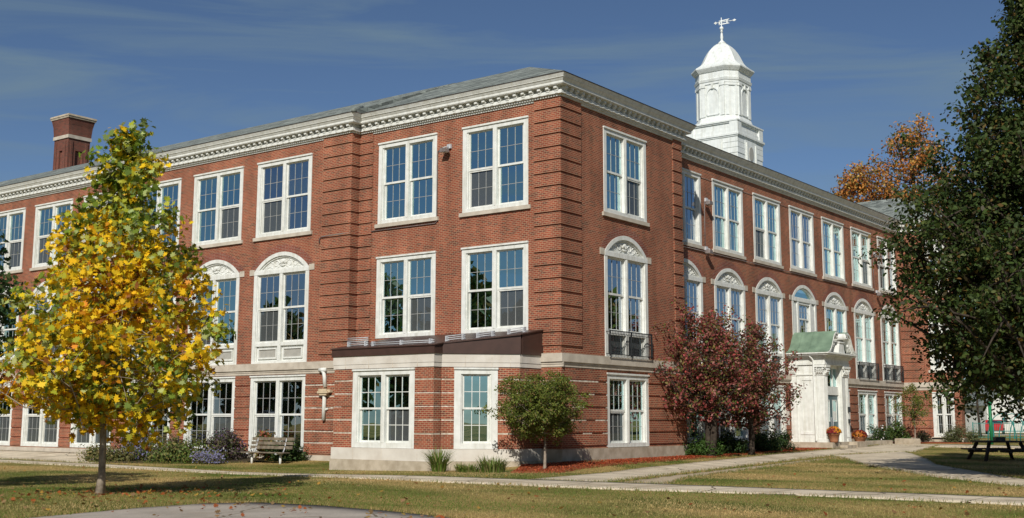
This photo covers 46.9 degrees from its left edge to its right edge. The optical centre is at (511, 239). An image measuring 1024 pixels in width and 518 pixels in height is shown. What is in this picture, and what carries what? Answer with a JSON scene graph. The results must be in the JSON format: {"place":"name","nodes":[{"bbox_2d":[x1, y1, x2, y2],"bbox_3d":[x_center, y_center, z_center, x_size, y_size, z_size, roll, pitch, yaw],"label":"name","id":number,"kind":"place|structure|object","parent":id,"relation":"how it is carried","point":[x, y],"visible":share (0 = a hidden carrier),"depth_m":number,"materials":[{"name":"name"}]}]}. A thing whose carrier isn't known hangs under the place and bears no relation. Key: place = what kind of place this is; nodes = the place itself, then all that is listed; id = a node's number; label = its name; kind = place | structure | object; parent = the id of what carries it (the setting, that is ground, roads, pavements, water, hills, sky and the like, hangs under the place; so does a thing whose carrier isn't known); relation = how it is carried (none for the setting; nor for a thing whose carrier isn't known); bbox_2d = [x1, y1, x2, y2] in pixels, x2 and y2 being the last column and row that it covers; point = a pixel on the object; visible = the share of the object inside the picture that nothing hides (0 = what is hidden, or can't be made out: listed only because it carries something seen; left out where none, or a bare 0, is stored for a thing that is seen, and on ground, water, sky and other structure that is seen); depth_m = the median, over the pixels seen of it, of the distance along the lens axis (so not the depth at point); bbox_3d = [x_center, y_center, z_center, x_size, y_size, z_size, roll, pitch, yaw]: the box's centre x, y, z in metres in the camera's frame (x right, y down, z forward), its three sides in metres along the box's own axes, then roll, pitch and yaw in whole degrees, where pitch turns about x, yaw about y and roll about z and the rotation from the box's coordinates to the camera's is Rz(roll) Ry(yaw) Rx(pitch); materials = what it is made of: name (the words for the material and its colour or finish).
{"place":"outdoors","nodes":[
{"label":"outdoors","id":0,"kind":"place"},
{"bbox_2d":[0,0,1022,378],"label":"sky","id":1,"kind":"structure","parent":0,"point":[830,78],"materials":[{"name":"blue"}]},
{"bbox_2d":[0,432,1023,517],"bbox_3d":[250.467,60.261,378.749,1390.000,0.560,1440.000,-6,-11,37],"label":"ground","id":2,"kind":"structure","parent":0,"point":[732,482],"depth_m":30.68,"materials":[{"name":"green plant"}]},
{"bbox_2d":[0,233,34,415],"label":"oak tree","id":3,"kind":"object","parent":2,"relation":"on","point":[4,312],"visible":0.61,"depth_m":32.01,"materials":[{"name":"green plant"}]},
{"bbox_2d":[0,450,98,462],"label":"paved yard","id":4,"kind":"structure","parent":2,"relation":"on","point":[46,456],"depth_m":60.46,"materials":[{"name":"concrete"}]},
{"bbox_2d":[0,117,235,494],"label":"maple tree","id":5,"kind":"object","parent":2,"relation":"on","point":[91,332],"visible":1,"depth_m":28.10,"materials":[{"name":"yellow plant"}]},
{"bbox_2d":[91,454,276,463],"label":"flower bed soil","id":6,"kind":"structure","parent":2,"relation":"on","point":[248,459],"depth_m":52.46,"materials":[{"name":"brown soil"}]},
{"bbox_2d":[76,437,134,461],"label":"garden plants","id":7,"kind":"object","parent":6,"relation":"on","point":[113,454],"visible":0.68,"depth_m":53.97,"materials":[{"name":"green plant"}]},
{"bbox_2d":[115,429,160,460],"bbox_3d":[-17.564,9.443,55.536,3.396,2.020,2.420,-6,-11,37],"label":"aster bush","id":8,"kind":"object","parent":6,"relation":"on","point":[136,451],"visible":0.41,"depth_m":54.76,"materials":[{"name":"green plant"}]},
{"bbox_2d":[151,432,199,460],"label":"dried perennials","id":9,"kind":"object","parent":6,"relation":"on","point":[171,438],"visible":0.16,"depth_m":54.42,"materials":[{"name":"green plant"}]},
{"bbox_2d":[136,430,232,463],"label":"garden plants","id":10,"kind":"object","parent":6,"relation":"on","point":[176,455],"visible":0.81,"depth_m":52.52,"materials":[{"name":"green plant"}]},
{"bbox_2d":[189,446,231,464],"bbox_3d":[-13.239,9.456,51.505,1.849,0.835,1.435,-6,-11,37],"label":"aster clump","id":11,"kind":"object","parent":6,"relation":"on","point":[202,457],"visible":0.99,"depth_m":51.38,"materials":[{"name":"purple plant"}]},
{"bbox_2d":[200,428,253,460],"bbox_3d":[-13.047,9.253,53.426,2.820,1.609,2.147,-2,-9,11],"label":"joe pye bush","id":12,"kind":"object","parent":6,"relation":"on","point":[231,441],"visible":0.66,"depth_m":52.99,"materials":[{"name":"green plant"}]},
{"bbox_2d":[255,426,275,459],"bbox_3d":[-10.861,9.114,52.590,1.424,1.544,1.414,-6,-11,37],"label":"autumn shrub","id":13,"kind":"object","parent":6,"relation":"on","point":[262,434],"visible":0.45,"depth_m":52.41,"materials":[{"name":"green plant"}]},
{"bbox_2d":[265,433,309,461],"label":"garden plants","id":14,"kind":"object","parent":6,"relation":"on","point":[295,455],"visible":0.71,"depth_m":51.18,"materials":[{"name":"green plant"}]},
{"bbox_2d":[31,502,447,517],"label":"asphalt drive","id":15,"kind":"structure","parent":2,"relation":"on","point":[256,510],"depth_m":22.76,"materials":[{"name":"grey asphalt"}]},
{"bbox_2d":[241,437,294,463],"bbox_3d":[-10.559,9.146,50.805,2.550,1.210,0.707,-6,-10,33],"label":"park bench","id":16,"kind":"object","parent":2,"relation":"on","point":[257,442],"visible":0.93,"depth_m":50.95,"materials":[{"name":"brown wood"}]},
{"bbox_2d":[422,445,456,471],"bbox_3d":[-2.653,7.782,41.960,1.834,1.036,1.778,-6,-11,37],"label":"daylily clump","id":17,"kind":"object","parent":2,"relation":"on","point":[438,463],"visible":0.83,"depth_m":41.76,"materials":[{"name":"green plant"}]},
{"bbox_2d":[452,462,479,472],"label":"daylily clump","id":18,"kind":"object","parent":2,"relation":"on","point":[463,468],"visible":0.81,"depth_m":40.94,"materials":[{"name":"green plant"}]},
{"bbox_2d":[0,18,973,470],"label":"school building","id":19,"kind":"structure","parent":2,"relation":"on","point":[400,292],"depth_m":52.01,"materials":[{"name":"red brick"}]},
{"bbox_2d":[0,383,12,445],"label":"window","id":20,"kind":"structure","parent":19,"relation":"in","point":[5,421],"depth_m":66.58,"materials":[{"name":"white paint"}]},
{"bbox_2d":[0,286,18,373],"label":"arched window","id":21,"kind":"structure","parent":19,"relation":"in","point":[8,330],"depth_m":67.47,"materials":[{"name":"white paint"}]},
{"bbox_2d":[0,207,25,274],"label":"window","id":22,"kind":"structure","parent":19,"relation":"in","point":[12,222],"depth_m":68.41,"materials":[{"name":"white paint"}]},
{"bbox_2d":[20,393,59,446],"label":"window","id":23,"kind":"structure","parent":19,"relation":"in","point":[34,431],"depth_m":64.61,"materials":[{"name":"white paint"}]},
{"bbox_2d":[28,281,66,370],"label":"arched window","id":24,"kind":"structure","parent":19,"relation":"in","point":[35,291],"depth_m":65.89,"materials":[{"name":"white paint"}]},
{"bbox_2d":[29,198,73,270],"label":"window","id":25,"kind":"structure","parent":19,"relation":"in","point":[42,228],"depth_m":66.49,"materials":[{"name":"white paint"}]},
{"bbox_2d":[70,413,112,447],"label":"window","id":26,"kind":"structure","parent":19,"relation":"in","point":[80,439],"depth_m":61.84,"materials":[{"name":"white paint"}]},
{"bbox_2d":[82,192,122,260],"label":"window","id":27,"kind":"structure","parent":19,"relation":"in","point":[84,197],"depth_m":63.84,"materials":[{"name":"white paint"}]},
{"bbox_2d":[127,380,170,444],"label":"window","id":28,"kind":"structure","parent":19,"relation":"in","point":[160,429],"depth_m":60.70,"materials":[{"name":"white paint"}]},
{"bbox_2d":[130,269,175,366],"bbox_3d":[-18.082,3.939,59.536,3.674,5.089,0.245,-6,-11,37],"label":"arched window","id":29,"kind":"structure","parent":19,"relation":"in","point":[173,299],"depth_m":59.03,"materials":[{"name":"white paint"}]},
{"bbox_2d":[135,178,181,251],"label":"window","id":30,"kind":"structure","parent":19,"relation":"in","point":[171,188],"depth_m":59.92,"materials":[{"name":"white paint"}]},
{"bbox_2d":[183,377,235,449],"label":"window","id":31,"kind":"structure","parent":19,"relation":"in","point":[215,413],"depth_m":56.78,"materials":[{"name":"white paint"}]},
{"bbox_2d":[188,260,239,365],"bbox_3d":[-14.307,3.519,56.726,3.674,5.089,0.245,-6,-11,37],"label":"arched window","id":32,"kind":"structure","parent":19,"relation":"in","point":[223,274],"depth_m":56.33,"materials":[{"name":"white paint"}]},
{"bbox_2d":[189,166,243,248],"bbox_3d":[-14.307,-1.486,57.473,3.930,3.760,0.290,-6,-11,37],"label":"window","id":33,"kind":"structure","parent":19,"relation":"in","point":[218,195],"depth_m":57.45,"materials":[{"name":"glass"}]},
{"bbox_2d":[248,374,305,451],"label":"window","id":34,"kind":"structure","parent":19,"relation":"in","point":[277,402],"depth_m":54.16,"materials":[{"name":"white paint"}]},
{"bbox_2d":[251,252,308,363],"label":"arched window","id":35,"kind":"structure","parent":19,"relation":"in","point":[281,281],"depth_m":54.42,"materials":[{"name":"white paint"}]},
{"bbox_2d":[253,153,312,241],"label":"window","id":36,"kind":"structure","parent":19,"relation":"in","point":[284,186],"depth_m":55.02,"materials":[{"name":"white paint"}]},
{"bbox_2d":[375,251,435,338],"bbox_3d":[-4.481,2.383,50.028,3.390,3.530,0.280,-6,-11,37],"label":"window","id":37,"kind":"structure","parent":19,"relation":"in","point":[405,283],"depth_m":50.03,"materials":[{"name":"white paint"}]},
{"bbox_2d":[374,132,438,227],"bbox_3d":[-4.472,-2.496,50.770,3.610,3.780,0.290,-6,-11,37],"label":"window","id":38,"kind":"structure","parent":19,"relation":"in","point":[407,178],"depth_m":50.76,"materials":[{"name":"glass"}]},
{"bbox_2d":[439,144,451,152],"bbox_3d":[-2.786,-3.812,49.373,0.380,0.372,0.390,-6,-11,37],"label":"wall lamp","id":39,"kind":"object","parent":19,"relation":"attached to","point":[445,149],"visible":1,"depth_m":49.30,"materials":[{"name":"metal"}]},
{"bbox_2d":[459,115,530,217],"bbox_3d":[-0.657,-2.921,47.930,3.620,3.780,0.290,-6,-11,37],"label":"window","id":40,"kind":"structure","parent":19,"relation":"in","point":[495,154],"depth_m":47.92,"materials":[{"name":"white paint"}]},
{"bbox_2d":[461,241,528,333],"bbox_3d":[-0.666,1.958,47.188,3.400,3.530,0.280,-6,-11,37],"label":"window","id":41,"kind":"structure","parent":19,"relation":"in","point":[494,284],"depth_m":47.20,"materials":[{"name":"glass"}]},
{"bbox_2d":[602,126,649,226],"bbox_3d":[4.728,-2.614,49.778,0.290,3.760,3.660,-6,-11,37],"label":"window","id":42,"kind":"structure","parent":19,"relation":"in","point":[624,155],"depth_m":49.76,"materials":[{"name":"white paint"}]},
{"bbox_2d":[606,372,649,446],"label":"window","id":43,"kind":"structure","parent":19,"relation":"in","point":[627,395],"depth_m":48.29,"materials":[{"name":"white paint"}]},
{"bbox_2d":[604,236,652,359],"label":"arched window","id":44,"kind":"structure","parent":19,"relation":"in","point":[627,334],"depth_m":49.65,"materials":[{"name":"white paint"}]},
{"bbox_2d":[681,168,703,249],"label":"window","id":45,"kind":"structure","parent":19,"relation":"in","point":[691,186],"depth_m":57.34,"materials":[{"name":"white paint"}]},
{"bbox_2d":[683,258,703,364],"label":"arched window","id":46,"kind":"structure","parent":19,"relation":"in","point":[693,281],"depth_m":56.63,"materials":[{"name":"white paint"}]},
{"bbox_2d":[686,389,704,442],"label":"window","id":47,"kind":"structure","parent":19,"relation":"in","point":[700,429],"depth_m":55.75,"materials":[{"name":"grey glass"}]},
{"bbox_2d":[704,246,712,253],"bbox_3d":[9.600,0.518,57.703,0.390,0.372,0.380,-6,-11,37],"label":"wall lamp","id":48,"kind":"object","parent":19,"relation":"attached to","point":[708,251],"visible":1,"depth_m":57.59,"materials":[{"name":"metal"}]},
{"bbox_2d":[704,198,712,204],"bbox_3d":[9.666,-1.881,58.151,0.390,0.372,0.380,-6,-11,37],"label":"wall lamp","id":49,"kind":"object","parent":19,"relation":"attached to","point":[708,202],"visible":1,"depth_m":58.02,"materials":[{"name":"metal"}]},
{"bbox_2d":[711,178,745,259],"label":"window","id":50,"kind":"structure","parent":19,"relation":"in","point":[727,207],"depth_m":60.18,"materials":[{"name":"glass"}]},
{"bbox_2d":[714,268,746,367],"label":"arched window","id":51,"kind":"structure","parent":19,"relation":"in","point":[729,289],"depth_m":59.83,"materials":[{"name":"white paint"}]},
{"bbox_2d":[718,397,748,440],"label":"window","id":52,"kind":"structure","parent":19,"relation":"in","point":[745,433],"depth_m":59.04,"materials":[{"name":"grey glass"}]},
{"bbox_2d":[752,192,783,268],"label":"window","id":53,"kind":"structure","parent":19,"relation":"in","point":[766,214],"depth_m":63.84,"materials":[{"name":"white paint"}]},
{"bbox_2d":[755,277,784,372],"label":"arched window","id":54,"kind":"structure","parent":19,"relation":"in","point":[768,295],"depth_m":63.50,"materials":[{"name":"white paint"}]},
{"bbox_2d":[759,385,786,438],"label":"window","id":55,"kind":"structure","parent":19,"relation":"in","point":[774,421],"depth_m":63.07,"materials":[{"name":"white paint"}]},
{"bbox_2d":[788,205,816,276],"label":"window","id":56,"kind":"structure","parent":19,"relation":"in","point":[801,230],"depth_m":67.50,"materials":[{"name":"white paint"}]},
{"bbox_2d":[792,285,816,333],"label":"arched window","id":57,"kind":"structure","parent":19,"relation":"in","point":[804,312],"depth_m":67.07,"materials":[{"name":"white paint"}]},
{"bbox_2d":[828,395,831,426],"bbox_3d":[17.079,9.692,63.854,0.092,2.510,0.953,-6,-11,37],"label":"door","id":58,"kind":"structure","parent":19,"relation":"in","point":[829,397],"depth_m":64.14,"materials":[{"name":"white glass"}]},
{"bbox_2d":[821,216,846,284],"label":"window","id":59,"kind":"structure","parent":19,"relation":"in","point":[832,234],"depth_m":71.15,"materials":[{"name":"white paint"}]},
{"bbox_2d":[826,426,841,441],"bbox_3d":[17.141,10.369,62.764,0.830,0.861,0.831,-6,-11,37],"label":"flower pot","id":60,"kind":"object","parent":19,"relation":"on","point":[833,432],"visible":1,"depth_m":62.53,"materials":[{"name":"ceramic"}]},
{"bbox_2d":[830,395,838,441],"bbox_3d":[17.691,9.809,64.608,0.152,2.510,0.953,-6,-11,37],"label":"door","id":61,"kind":"structure","parent":19,"relation":"in","point":[834,402],"depth_m":64.71,"materials":[{"name":"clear glass"}]},
{"bbox_2d":[824,292,848,377],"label":"arched window","id":62,"kind":"structure","parent":19,"relation":"in","point":[835,310],"depth_m":70.62,"materials":[{"name":"white paint"}]},
{"bbox_2d":[850,227,873,290],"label":"window","id":63,"kind":"structure","parent":19,"relation":"in","point":[861,277],"depth_m":74.79,"materials":[{"name":"white paint"}]},
{"bbox_2d":[854,299,879,379],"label":"arched window","id":64,"kind":"structure","parent":19,"relation":"in","point":[866,364],"depth_m":74.03,"materials":[{"name":"white paint"}]},
{"bbox_2d":[857,390,877,437],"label":"window","id":65,"kind":"structure","parent":19,"relation":"in","point":[867,399],"depth_m":73.34,"materials":[{"name":"white paint"}]},
{"bbox_2d":[876,236,896,294],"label":"window","id":66,"kind":"structure","parent":19,"relation":"in","point":[884,282],"depth_m":78.30,"materials":[{"name":"white paint"}]},
{"bbox_2d":[880,305,903,381],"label":"arched window","id":67,"kind":"structure","parent":19,"relation":"in","point":[890,344],"depth_m":77.60,"materials":[{"name":"white paint"}]},
{"bbox_2d":[884,391,902,434],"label":"window","id":68,"kind":"structure","parent":19,"relation":"in","point":[889,420],"depth_m":76.90,"materials":[{"name":"white paint"}]},
{"bbox_2d":[928,315,952,372],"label":"window","id":69,"kind":"structure","parent":19,"relation":"in","point":[933,367],"depth_m":77.88,"materials":[{"name":"white paint"}]},
{"bbox_2d":[932,392,955,438],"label":"window","id":70,"kind":"structure","parent":19,"relation":"in","point":[944,414],"depth_m":77.18,"materials":[{"name":"white paint"}]},
{"bbox_2d":[475,455,511,472],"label":"daylily clump","id":71,"kind":"object","parent":2,"relation":"on","point":[498,465],"visible":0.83,"depth_m":40.52,"materials":[{"name":"green plant"}]},
{"bbox_2d":[0,465,1019,517],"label":"fallen leaves","id":72,"kind":"object","parent":2,"relation":"on","point":[185,486],"visible":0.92,"depth_m":27.63,"materials":[{"name":"yellow plant"}]},
{"bbox_2d":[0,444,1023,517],"bbox_3d":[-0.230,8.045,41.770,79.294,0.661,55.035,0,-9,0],"label":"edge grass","id":73,"kind":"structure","parent":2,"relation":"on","point":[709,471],"depth_m":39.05,"materials":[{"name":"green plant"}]},
{"bbox_2d":[510,447,827,472],"bbox_3d":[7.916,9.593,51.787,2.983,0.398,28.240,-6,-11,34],"label":"mulch bed","id":74,"kind":"object","parent":2,"relation":"on","point":[579,468],"visible":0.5,"depth_m":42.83,"materials":[{"name":"red wood bark chips"}]},
{"bbox_2d":[482,370,592,468],"bbox_3d":[1.206,6.471,41.984,3.922,3.725,3.715,-6,-11,37],"label":"tree","id":75,"kind":"object","parent":74,"relation":"on","point":[542,409],"visible":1,"depth_m":41.48,"materials":[{"name":"green plant"}]},
{"bbox_2d":[683,426,726,455],"bbox_3d":[8.323,8.898,51.733,2.118,1.369,1.761,-6,-11,37],"label":"yew bush","id":76,"kind":"object","parent":74,"relation":"on","point":[699,449],"visible":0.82,"depth_m":51.38,"materials":[{"name":"green plant"}]},
{"bbox_2d":[647,297,768,456],"bbox_3d":[8.485,6.218,52.082,5.679,7.055,6.248,-1,-9,7],"label":"crab apple tree","id":77,"kind":"object","parent":74,"relation":"on","point":[707,394],"visible":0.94,"depth_m":51.05,"materials":[{"name":"red plant"}]},
{"bbox_2d":[717,428,748,453],"bbox_3d":[10.046,9.375,54.581,2.282,1.262,2.190,1,-9,-6],"label":"yew bush","id":78,"kind":"object","parent":74,"relation":"on","point":[737,446],"visible":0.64,"depth_m":53.97,"materials":[{"name":"green plant"}]},
{"bbox_2d":[698,321,806,454],"bbox_3d":[11.104,6.925,54.653,4.892,6.352,5.455,-6,-11,37],"label":"crab apple tree","id":79,"kind":"object","parent":74,"relation":"on","point":[759,415],"visible":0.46,"depth_m":53.95,"materials":[{"name":"red plant"}]},
{"bbox_2d":[748,427,798,451],"bbox_3d":[12.916,9.878,58.217,1.800,1.321,4.176,-6,-11,37],"label":"yew bush","id":80,"kind":"object","parent":74,"relation":"on","point":[768,443],"visible":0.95,"depth_m":57.46,"materials":[{"name":"green plant"}]},
{"bbox_2d":[624,457,834,483],"bbox_3d":[8.964,8.572,44.191,1.778,0.193,23.689,-4,-10,26],"label":"bare trail","id":81,"kind":"object","parent":2,"relation":"on","point":[665,478],"visible":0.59,"depth_m":38.50,"materials":[{"name":"grey concrete"}]},
{"bbox_2d":[851,430,867,440],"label":"flower pot","id":82,"kind":"object","parent":2,"relation":"on","point":[859,435],"visible":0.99,"depth_m":65.36,"materials":[{"name":"ceramic"}]},
{"bbox_2d":[830,160,891,202],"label":"autumn oak","id":83,"kind":"object","parent":2,"relation":"on","point":[852,186],"visible":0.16,"depth_m":97.21,"materials":[{"name":"orange plant"}]},
{"bbox_2d":[865,423,892,440],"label":"rose bush","id":84,"kind":"object","parent":2,"relation":"on","point":[878,431],"visible":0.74,"depth_m":70.94,"materials":[{"name":"green plant"}]},
{"bbox_2d":[867,440,892,445],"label":"kerb block","id":85,"kind":"structure","parent":2,"relation":"on","point":[876,442],"depth_m":69.65,"materials":[{"name":"concrete"}]},
{"bbox_2d":[895,438,920,444],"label":"kerb block","id":86,"kind":"structure","parent":2,"relation":"on","point":[910,441],"depth_m":70.17,"materials":[{"name":"concrete"}]},
{"bbox_2d":[851,112,971,260],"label":"autumn oak","id":87,"kind":"object","parent":2,"relation":"on","point":[912,174],"visible":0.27,"depth_m":95.38,"materials":[{"name":"orange plant"}]},
{"bbox_2d":[856,0,1023,423],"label":"linden tree","id":88,"kind":"object","parent":2,"relation":"on","point":[984,274],"visible":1,"depth_m":37.25,"materials":[{"name":"green plant"}]},
{"bbox_2d":[921,442,971,443],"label":"mulch bed","id":89,"kind":"object","parent":2,"relation":"on","point":[948,442],"visible":0.44,"depth_m":74.24,"materials":[{"name":"brown soil"}]},
{"bbox_2d":[883,419,911,443],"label":"garden plants","id":90,"kind":"object","parent":89,"relation":"on","point":[897,430],"visible":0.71,"depth_m":73.36,"materials":[{"name":"green plant"}]},
{"bbox_2d":[888,383,939,438],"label":"tree","id":91,"kind":"object","parent":89,"relation":"on","point":[915,403],"visible":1,"depth_m":74.63,"materials":[{"name":"green plant"}]},
{"bbox_2d":[916,430,933,441],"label":"red leaf shrub","id":92,"kind":"object","parent":89,"relation":"on","point":[922,436],"visible":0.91,"depth_m":74.73,"materials":[{"name":"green plant"}]},
{"bbox_2d":[939,421,984,442],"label":"spirea bush","id":93,"kind":"object","parent":89,"relation":"on","point":[950,435],"visible":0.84,"depth_m":74.81,"materials":[{"name":"green plant"}]},
{"bbox_2d":[963,361,995,436],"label":"street tree","id":94,"kind":"object","parent":2,"relation":"on","point":[978,417],"visible":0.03,"depth_m":105.57,"materials":[{"name":"green plant"}]},
{"bbox_2d":[988,402,993,443],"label":"playground post","id":95,"kind":"object","parent":2,"relation":"on","point":[990,422],"visible":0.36,"depth_m":72.22,"materials":[{"name":"green metal"}]},
{"bbox_2d":[961,440,1023,460],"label":"picnic table","id":96,"kind":"object","parent":2,"relation":"on","point":[988,449],"visible":0.97,"depth_m":50.26,"materials":[{"name":"brown plastic"}]},
{"bbox_2d":[964,384,1023,432],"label":"house","id":97,"kind":"structure","parent":2,"relation":"on","point":[997,417],"depth_m":141.32,"materials":[{"name":"white paint"}]},
{"bbox_2d":[972,422,1023,438],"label":"playground fence","id":98,"kind":"object","parent":2,"relation":"on","point":[1014,437],"visible":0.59,"depth_m":92.61,"materials":[{"name":"metal"}]},
{"bbox_2d":[988,413,1023,440],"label":"climbing frame","id":99,"kind":"object","parent":2,"relation":"on","point":[1010,431],"visible":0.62,"depth_m":81.97,"materials":[{"name":"teal paint"}]},
{"bbox_2d":[0,459,1023,505],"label":"sidewalk","id":100,"kind":"structure","parent":0,"point":[771,491],"depth_m":31.77,"materials":[{"name":"concrete"}]},
{"bbox_2d":[536,444,932,481],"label":"entrance path","id":101,"kind":"structure","parent":0,"point":[659,470],"depth_m":47.98,"materials":[{"name":"concrete"}]},
{"bbox_2d":[833,452,1023,486],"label":"curved path","id":102,"kind":"structure","parent":0,"point":[907,461],"depth_m":44.51,"materials":[{"name":"concrete"}]},
{"bbox_2d":[905,444,1020,448],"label":"path","id":103,"kind":"structure","parent":0,"point":[968,446],"depth_m":66.77,"materials":[{"name":"concrete"}]},
{"bbox_2d":[966,434,1023,434],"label":"street","id":104,"kind":"structure","parent":0,"point":[1000,434],"depth_m":120.57,"materials":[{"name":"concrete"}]},
{"bbox_2d":[985,420,1004,433],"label":"parked car","id":105,"kind":"object","parent":104,"relation":"on","point":[995,426],"visible":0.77,"depth_m":121.41,"materials":[{"name":"red paint"}]},
{"bbox_2d":[993,437,1005,440],"bbox_3d":[21.065,8.622,50.969,0.460,0.160,0.340,0,-9,0],"label":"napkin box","id":106,"kind":"object","parent":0,"point":[999,438],"visible":1,"depth_m":50.82,"materials":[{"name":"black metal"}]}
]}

